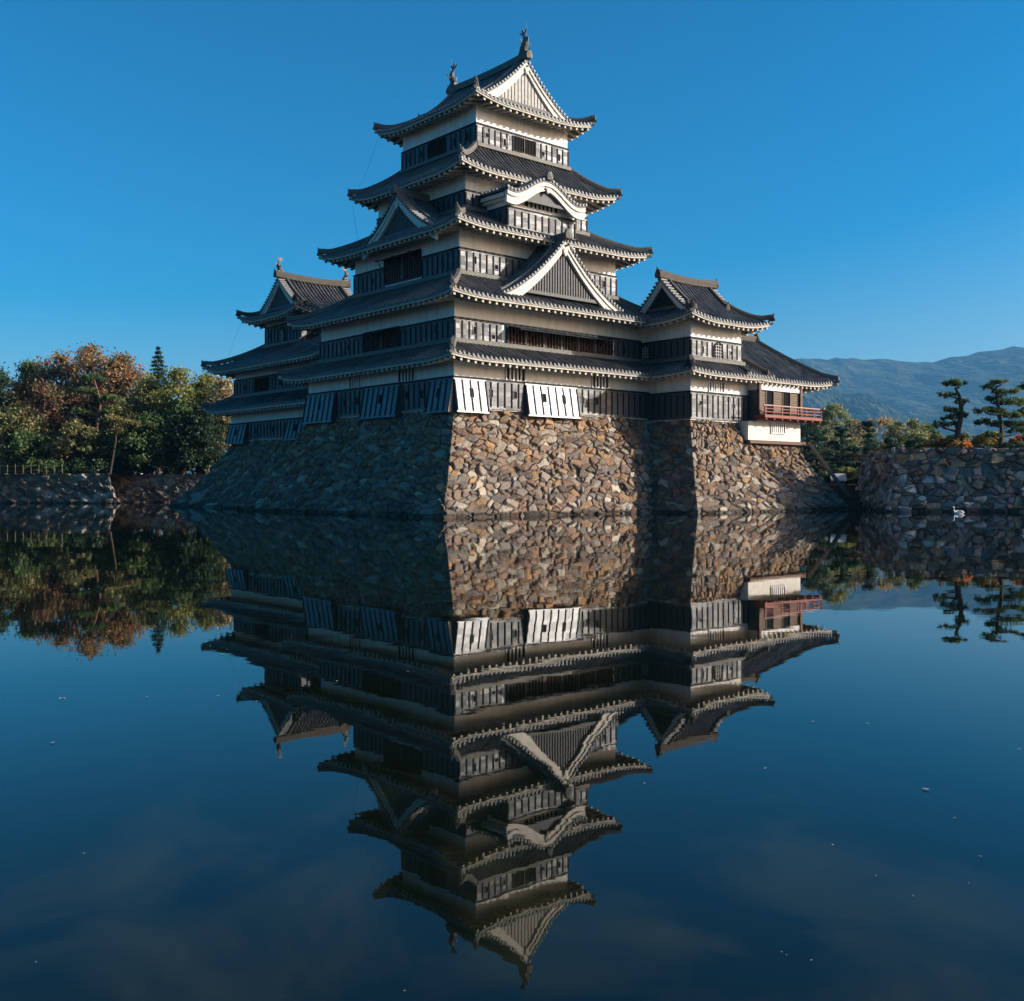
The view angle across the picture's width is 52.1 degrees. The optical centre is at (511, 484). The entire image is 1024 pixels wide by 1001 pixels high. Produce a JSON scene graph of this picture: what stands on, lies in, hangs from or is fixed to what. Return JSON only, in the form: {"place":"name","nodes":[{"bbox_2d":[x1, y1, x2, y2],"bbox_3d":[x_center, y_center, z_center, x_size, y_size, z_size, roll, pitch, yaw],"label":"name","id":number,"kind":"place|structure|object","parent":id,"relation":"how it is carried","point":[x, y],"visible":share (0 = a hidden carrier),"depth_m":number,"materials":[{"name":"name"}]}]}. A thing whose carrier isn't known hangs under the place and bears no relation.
{"place":"outdoors","nodes":[
{"label":"outdoors","id":0,"kind":"place"},
{"bbox_2d":[111,474,856,484],"bbox_3d":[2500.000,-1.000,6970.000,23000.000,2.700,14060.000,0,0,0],"label":"ground","id":1,"kind":"structure","parent":0,"point":[828,483],"depth_m":112.13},
{"bbox_2d":[0,362,21,444],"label":"broadleaf tree","id":2,"kind":"object","parent":1,"relation":"on","point":[6,380],"visible":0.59,"depth_m":120.69,"materials":[{"name":"green plant"}]},
{"bbox_2d":[0,456,22,473],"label":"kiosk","id":3,"kind":"object","parent":1,"relation":"on","point":[3,471],"visible":0.17,"depth_m":114.80,"materials":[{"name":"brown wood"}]},
{"bbox_2d":[2,379,42,446],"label":"broadleaf tree","id":4,"kind":"object","parent":1,"relation":"on","point":[18,388],"visible":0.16,"depth_m":123.24,"materials":[{"name":"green plant"}]},
{"bbox_2d":[7,356,45,473],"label":"broadleaf tree","id":5,"kind":"object","parent":1,"relation":"on","point":[27,364],"visible":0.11,"depth_m":127.06,"materials":[{"name":"green plant"}]},
{"bbox_2d":[0,398,53,473],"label":"broadleaf tree","id":6,"kind":"object","parent":1,"relation":"on","point":[29,421],"visible":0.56,"depth_m":114.97,"materials":[{"name":"green plant"}]},
{"bbox_2d":[0,428,54,473],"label":"broadleaf tree","id":7,"kind":"object","parent":1,"relation":"on","point":[18,464],"visible":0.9,"depth_m":112.08,"materials":[{"name":"green plant"}]},
{"bbox_2d":[13,378,75,473],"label":"broadleaf tree","id":8,"kind":"object","parent":1,"relation":"on","point":[52,399],"visible":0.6,"depth_m":118.48,"materials":[{"name":"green plant"}]},
{"bbox_2d":[18,349,84,473],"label":"broadleaf tree","id":9,"kind":"object","parent":1,"relation":"on","point":[55,373],"visible":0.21,"depth_m":124.85,"materials":[{"name":"brown plant"}]},
{"bbox_2d":[32,457,72,473],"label":"shrub","id":10,"kind":"object","parent":1,"relation":"on","point":[49,462],"visible":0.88,"depth_m":111.35,"materials":[{"name":"green plant"}]},
{"bbox_2d":[40,418,111,472],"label":"broadleaf tree","id":11,"kind":"object","parent":1,"relation":"on","point":[89,436],"visible":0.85,"depth_m":113.64,"materials":[{"name":"green plant"}]},
{"bbox_2d":[50,341,122,431],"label":"broadleaf tree","id":12,"kind":"object","parent":1,"relation":"on","point":[87,361],"visible":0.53,"depth_m":122.69,"materials":[{"name":"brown plant"}]},
{"bbox_2d":[68,455,109,473],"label":"shrub","id":13,"kind":"object","parent":1,"relation":"on","point":[97,466],"visible":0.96,"depth_m":111.38,"materials":[{"name":"green plant"}]},
{"bbox_2d":[70,372,122,458],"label":"pine tree","id":14,"kind":"object","parent":1,"relation":"on","point":[88,390],"visible":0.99,"depth_m":115.33,"materials":[{"name":"green plant"}]},
{"bbox_2d":[61,434,141,473],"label":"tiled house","id":15,"kind":"structure","parent":1,"relation":"on","point":[102,457],"depth_m":117.50,"materials":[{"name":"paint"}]},
{"bbox_2d":[2,393,229,473],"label":"distant wood","id":16,"kind":"object","parent":1,"relation":"on","point":[170,471],"depth_m":133.41,"materials":[{"name":"green plant"}]},
{"bbox_2d":[95,413,142,475],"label":"pine tree","id":17,"kind":"object","parent":1,"relation":"on","point":[118,419],"visible":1,"depth_m":111.10,"materials":[{"name":"green plant"}]},
{"bbox_2d":[92,398,148,466],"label":"broadleaf tree","id":18,"kind":"object","parent":1,"relation":"on","point":[106,449],"visible":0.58,"depth_m":115.05,"materials":[{"name":"green plant"}]},
{"bbox_2d":[88,347,155,431],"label":"broadleaf tree","id":19,"kind":"object","parent":1,"relation":"on","point":[123,364],"visible":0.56,"depth_m":121.20,"materials":[{"name":"brown plant"}]},
{"bbox_2d":[107,455,155,479],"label":"shrub","id":20,"kind":"object","parent":1,"relation":"on","point":[120,467],"visible":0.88,"depth_m":114.41,"materials":[{"name":"green plant"}]},
{"bbox_2d":[119,371,172,458],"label":"broadleaf tree","id":21,"kind":"object","parent":1,"relation":"on","point":[146,386],"visible":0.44,"depth_m":117.81,"materials":[{"name":"green plant"}]},
{"bbox_2d":[118,410,181,473],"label":"broadleaf tree","id":22,"kind":"object","parent":1,"relation":"on","point":[150,421],"visible":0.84,"depth_m":113.68,"materials":[{"name":"green plant"}]},
{"bbox_2d":[149,346,169,473],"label":"fir tree","id":23,"kind":"object","parent":1,"relation":"on","point":[156,372],"visible":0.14,"depth_m":125.76,"materials":[{"name":"green plant"}]},
{"bbox_2d":[135,364,214,473],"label":"broadleaf tree","id":24,"kind":"object","parent":1,"relation":"on","point":[180,387],"visible":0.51,"depth_m":117.06,"materials":[{"name":"green plant"}]},
{"bbox_2d":[150,396,210,473],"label":"broadleaf tree","id":25,"kind":"object","parent":1,"relation":"on","point":[181,408],"visible":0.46,"depth_m":114.88,"materials":[{"name":"green plant"}]},
{"bbox_2d":[167,403,229,473],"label":"broadleaf tree","id":26,"kind":"object","parent":1,"relation":"on","point":[204,440],"visible":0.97,"depth_m":113.16,"materials":[{"name":"green plant"}]},
{"bbox_2d":[190,370,221,473],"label":"broadleaf tree","id":27,"kind":"object","parent":1,"relation":"on","point":[205,379],"visible":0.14,"depth_m":119.20,"materials":[{"name":"green plant"}]},
{"bbox_2d":[194,452,220,473],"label":"shrub","id":28,"kind":"object","parent":1,"relation":"on","point":[197,470],"visible":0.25,"depth_m":114.44,"materials":[{"name":"green plant"}]},
{"bbox_2d":[204,375,234,459],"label":"broadleaf tree","id":29,"kind":"object","parent":1,"relation":"on","point":[224,390],"visible":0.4,"depth_m":116.38,"materials":[{"name":"green plant"}]},
{"bbox_2d":[799,415,829,462],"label":"broadleaf tree","id":30,"kind":"object","parent":1,"relation":"on","point":[803,432],"visible":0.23,"depth_m":105.58,"materials":[{"name":"green plant"}]},
{"bbox_2d":[800,429,842,472],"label":"pine tree","id":31,"kind":"object","parent":1,"relation":"on","point":[816,434],"visible":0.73,"depth_m":95.58,"materials":[{"name":"green plant"}]},
{"bbox_2d":[800,399,861,459],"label":"broadleaf tree","id":32,"kind":"object","parent":1,"relation":"on","point":[835,409],"visible":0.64,"depth_m":103.36,"materials":[{"name":"green plant"}]},
{"bbox_2d":[815,467,847,482],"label":"shrub","id":33,"kind":"object","parent":1,"relation":"on","point":[820,474],"visible":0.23,"depth_m":92.42,"materials":[{"name":"green plant"}]},
{"bbox_2d":[825,426,858,468],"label":"pine tree","id":34,"kind":"object","parent":1,"relation":"on","point":[841,431],"visible":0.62,"depth_m":96.82,"materials":[{"name":"green plant"}]},
{"bbox_2d":[834,466,858,481],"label":"round bush","id":35,"kind":"object","parent":1,"relation":"on","point":[849,471],"visible":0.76,"depth_m":89.47,"materials":[{"name":"green plant"}]},
{"bbox_2d":[831,446,862,470],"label":"pine tree","id":36,"kind":"object","parent":1,"relation":"on","point":[855,450],"visible":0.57,"depth_m":93.93,"materials":[{"name":"green plant"}]},
{"bbox_2d":[840,416,866,461],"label":"broadleaf tree","id":37,"kind":"object","parent":1,"relation":"on","point":[856,433],"visible":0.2,"depth_m":111.56,"materials":[{"name":"green plant"}]},
{"bbox_2d":[848,474,858,483],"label":"shrub","id":38,"kind":"object","parent":1,"relation":"on","point":[854,481],"visible":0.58,"depth_m":88.79,"materials":[{"name":"green plant"}]},
{"bbox_2d":[857,420,879,466],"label":"pine tree","id":39,"kind":"object","parent":1,"relation":"on","point":[869,442],"visible":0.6,"depth_m":97.46,"materials":[{"name":"green plant"}]},
{"bbox_2d":[846,414,904,461],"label":"broadleaf tree","id":40,"kind":"object","parent":1,"relation":"on","point":[881,422],"visible":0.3,"depth_m":107.29,"materials":[{"name":"green plant"}]},
{"bbox_2d":[883,437,902,448],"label":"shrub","id":41,"kind":"object","parent":1,"relation":"on","point":[890,441],"visible":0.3,"depth_m":96.07,"materials":[{"name":"green plant"}]},
{"bbox_2d":[800,441,1004,478],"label":"distant wood","id":42,"kind":"object","parent":1,"relation":"on","point":[812,463],"visible":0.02,"depth_m":124.62,"materials":[{"name":"green plant"}]},
{"bbox_2d":[877,418,933,451],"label":"broadleaf tree","id":43,"kind":"object","parent":1,"relation":"on","point":[895,428],"visible":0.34,"depth_m":103.34,"materials":[{"name":"green plant"}]},
{"bbox_2d":[903,434,926,447],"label":"shrub","id":44,"kind":"object","parent":1,"relation":"on","point":[917,441],"visible":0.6,"depth_m":79.31,"materials":[{"name":"green plant"}]},
{"bbox_2d":[920,422,944,440],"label":"broadleaf tree","id":45,"kind":"object","parent":1,"relation":"on","point":[934,434],"visible":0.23,"depth_m":111.30,"materials":[{"name":"green plant"}]},
{"bbox_2d":[922,436,950,447],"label":"shrub","id":46,"kind":"object","parent":1,"relation":"on","point":[940,442],"visible":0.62,"depth_m":77.78,"materials":[{"name":"green plant"}]},
{"bbox_2d":[931,378,969,441],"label":"pine tree","id":47,"kind":"object","parent":1,"relation":"on","point":[959,413],"visible":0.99,"depth_m":76.90,"materials":[{"name":"green plant"}]},
{"bbox_2d":[945,431,969,444],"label":"shrub","id":48,"kind":"object","parent":1,"relation":"on","point":[965,435],"visible":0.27,"depth_m":79.56,"materials":[{"name":"green plant"}]},
{"bbox_2d":[948,438,974,447],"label":"shrub","id":49,"kind":"object","parent":1,"relation":"on","point":[965,443],"visible":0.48,"depth_m":76.32,"materials":[{"name":"orange plant"}]},
{"bbox_2d":[967,432,991,446],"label":"shrub","id":50,"kind":"object","parent":1,"relation":"on","point":[981,438],"visible":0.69,"depth_m":78.05,"materials":[{"name":"green plant"}]},
{"bbox_2d":[974,443,998,447],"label":"shrub","id":51,"kind":"object","parent":1,"relation":"on","point":[989,445],"visible":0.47,"depth_m":75.33,"materials":[{"name":"green plant"}]},
{"bbox_2d":[971,378,1023,446],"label":"pine tree","id":52,"kind":"object","parent":1,"relation":"on","point":[999,413],"visible":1,"depth_m":76.52,"materials":[{"name":"green plant"}]},
{"bbox_2d":[990,430,1004,445],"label":"shrub","id":53,"kind":"object","parent":1,"relation":"on","point":[994,441],"visible":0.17,"depth_m":78.75,"materials":[{"name":"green plant"}]},
{"bbox_2d":[999,441,1023,447],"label":"shrub","id":54,"kind":"object","parent":1,"relation":"on","point":[1017,444],"visible":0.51,"depth_m":75.20,"materials":[{"name":"green plant"}]},
{"bbox_2d":[1004,381,1023,440],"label":"pine tree","id":55,"kind":"object","parent":1,"relation":"on","point":[1021,410],"visible":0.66,"depth_m":77.39,"materials":[{"name":"green plant"}]},
{"bbox_2d":[1007,434,1023,443],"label":"shrub","id":56,"kind":"object","parent":1,"relation":"on","point":[1016,438],"visible":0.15,"depth_m":78.55,"materials":[{"name":"orange plant"}]},
{"bbox_2d":[0,502,1023,1000],"bbox_3d":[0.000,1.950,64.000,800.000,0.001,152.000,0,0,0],"label":"moat water","id":57,"kind":"structure","parent":0,"point":[546,758],"depth_m":7.51,"materials":[{"name":"blue liquid"}]},
{"bbox_2d":[0,473,206,502],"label":"moat wall","id":58,"kind":"structure","parent":57,"relation":"in","point":[61,488],"depth_m":109.38,"materials":[{"name":"stone"}]},
{"bbox_2d":[7,464,62,473],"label":"bamboo fence","id":59,"kind":"object","parent":58,"relation":"on","point":[46,469],"visible":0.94,"depth_m":110.19,"materials":[{"name":"brown wood"}]},
{"bbox_2d":[168,439,294,508],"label":"stone base","id":60,"kind":"object","parent":57,"relation":"in","point":[235,476],"visible":0.43,"depth_m":88.73,"materials":[{"name":"grey stone"}]},
{"bbox_2d":[201,257,352,443],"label":"tower","id":61,"kind":"structure","parent":60,"relation":"on","point":[263,402],"depth_m":89.85,"materials":[{"name":"paint"}]},
{"bbox_2d":[254,377,267,391],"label":"window","id":62,"kind":"structure","parent":61,"relation":"in","point":[260,384],"depth_m":89.44,"materials":[{"name":"black wood"}]},
{"bbox_2d":[278,327,284,341],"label":"window","id":63,"kind":"structure","parent":61,"relation":"in","point":[282,330],"depth_m":90.87,"materials":[{"name":"paint"}]},
{"bbox_2d":[236,407,654,518],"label":"stone base","id":64,"kind":"object","parent":57,"relation":"in","point":[422,464],"visible":0.83,"depth_m":68.47,"materials":[{"name":"stone"}]},
{"bbox_2d":[277,21,674,423],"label":"castle keep","id":65,"kind":"structure","parent":64,"relation":"on","point":[483,262],"depth_m":71.82,"materials":[{"name":"paint"}]},
{"bbox_2d":[349,375,361,388],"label":"window","id":66,"kind":"structure","parent":65,"relation":"in","point":[354,381],"depth_m":73.29,"materials":[{"name":"paint"}]},
{"bbox_2d":[363,326,399,351],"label":"window","id":67,"kind":"structure","parent":65,"relation":"in","point":[382,339],"depth_m":72.01,"materials":[{"name":"paint"}]},
{"bbox_2d":[384,248,421,284],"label":"window","id":68,"kind":"structure","parent":65,"relation":"in","point":[409,270],"depth_m":73.07,"materials":[{"name":"paint"}]},
{"bbox_2d":[397,367,415,381],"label":"window","id":69,"kind":"structure","parent":65,"relation":"in","point":[407,374],"depth_m":68.78,"materials":[{"name":"paint"}]},
{"bbox_2d":[428,140,435,158],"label":"window","id":70,"kind":"structure","parent":65,"relation":"in","point":[432,145],"depth_m":75.67,"materials":[{"name":"black wood"}]},
{"bbox_2d":[437,136,445,154],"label":"window","id":71,"kind":"structure","parent":65,"relation":"in","point":[441,143],"depth_m":74.82,"materials":[{"name":"black wood"}]},
{"bbox_2d":[505,367,525,380],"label":"window","id":72,"kind":"structure","parent":65,"relation":"in","point":[515,374],"depth_m":68.33,"materials":[{"name":"paint"}]},
{"bbox_2d":[514,136,524,152],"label":"window","id":73,"kind":"structure","parent":65,"relation":"in","point":[519,143],"depth_m":74.46,"materials":[{"name":"brown wood"}]},
{"bbox_2d":[525,139,535,156],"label":"window","id":74,"kind":"structure","parent":65,"relation":"in","point":[530,146],"depth_m":75.14,"materials":[{"name":"brown wood"}]},
{"bbox_2d":[525,201,557,212],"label":"window","id":75,"kind":"structure","parent":65,"relation":"in","point":[528,204],"depth_m":71.62,"materials":[{"name":"paint"}]},
{"bbox_2d":[505,324,612,354],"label":"window","id":76,"kind":"structure","parent":65,"relation":"in","point":[522,336],"depth_m":71.82,"materials":[{"name":"paint"}]},
{"bbox_2d":[591,375,608,388],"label":"window","id":77,"kind":"structure","parent":65,"relation":"in","point":[596,381],"depth_m":73.38,"materials":[{"name":"paint"}]},
{"bbox_2d":[647,419,807,513],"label":"stone base","id":78,"kind":"object","parent":57,"relation":"in","point":[697,468],"visible":0.56,"depth_m":73.84,"materials":[{"name":"stone"}]},
{"bbox_2d":[609,267,774,422],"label":"side turret","id":79,"kind":"object","parent":78,"relation":"on","point":[691,353],"visible":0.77,"depth_m":75.52,"materials":[{"name":"paint"}]},
{"bbox_2d":[640,344,650,359],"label":"window","id":80,"kind":"structure","parent":79,"relation":"in","point":[646,351],"depth_m":76.92,"materials":[{"name":"paint"}]},
{"bbox_2d":[708,381,724,392],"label":"window","id":81,"kind":"structure","parent":79,"relation":"in","point":[713,386],"depth_m":75.72,"materials":[{"name":"paint"}]},
{"bbox_2d":[713,341,723,357],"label":"window","id":82,"kind":"structure","parent":79,"relation":"in","point":[720,354],"depth_m":75.74,"materials":[{"name":"paint"}]},
{"bbox_2d":[732,443,850,511],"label":"stone base","id":83,"kind":"object","parent":57,"relation":"in","point":[802,480],"visible":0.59,"depth_m":79.22,"materials":[{"name":"grey stone"}]},
{"bbox_2d":[738,332,839,445],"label":"viewing pavilion","id":84,"kind":"structure","parent":83,"relation":"on","point":[776,413],"depth_m":80.01,"materials":[{"name":"white paint"}]},
{"bbox_2d":[765,391,773,414],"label":"door","id":85,"kind":"structure","parent":84,"relation":"in","point":[769,396],"depth_m":78.65,"materials":[{"name":"brown wood"}]},
{"bbox_2d":[770,421,785,433],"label":"window","id":86,"kind":"structure","parent":84,"relation":"in","point":[775,427],"depth_m":79.40,"materials":[{"name":"paint"}]},
{"bbox_2d":[782,392,790,415],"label":"door","id":87,"kind":"structure","parent":84,"relation":"in","point":[786,397],"depth_m":80.10,"materials":[{"name":"brown wood"}]},
{"bbox_2d":[807,442,850,496],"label":"timber rail","id":88,"kind":"object","parent":83,"relation":"on","point":[828,469],"visible":1,"depth_m":81.23,"materials":[{"name":"brown wood"}]},
{"bbox_2d":[828,485,862,508],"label":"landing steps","id":89,"kind":"structure","parent":57,"relation":"in","point":[853,500],"depth_m":83.60,"materials":[{"name":"grey stone"}]},
{"bbox_2d":[830,473,846,484],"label":"notice board","id":90,"kind":"object","parent":89,"relation":"on","point":[841,477],"visible":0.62,"depth_m":86.90,"materials":[{"name":"white wood"}]},
{"bbox_2d":[855,447,1023,511],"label":"garden wall","id":91,"kind":"structure","parent":57,"relation":"in","point":[910,479],"depth_m":74.39,"materials":[{"name":"stone"}]},
{"bbox_2d":[951,506,964,513],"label":"swan","id":92,"kind":"object","parent":57,"relation":"on","point":[959,512],"visible":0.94,"depth_m":69.40,"materials":[{"name":"white"}]},
{"bbox_2d":[0,0,1023,484],"label":"sky","id":93,"kind":"structure","parent":0,"point":[848,172],"materials":[{"name":"blue"}]},
{"bbox_2d":[153,346,1023,484],"bbox_3d":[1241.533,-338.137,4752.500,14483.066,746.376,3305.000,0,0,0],"label":"mountain","id":94,"kind":"structure","parent":0,"point":[910,389],"depth_m":4895.28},
{"bbox_2d":[800,387,945,484],"bbox_3d":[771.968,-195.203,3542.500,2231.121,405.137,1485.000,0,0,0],"label":"mountain","id":95,"kind":"structure","parent":0,"point":[861,406],"depth_m":3684.72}
]}

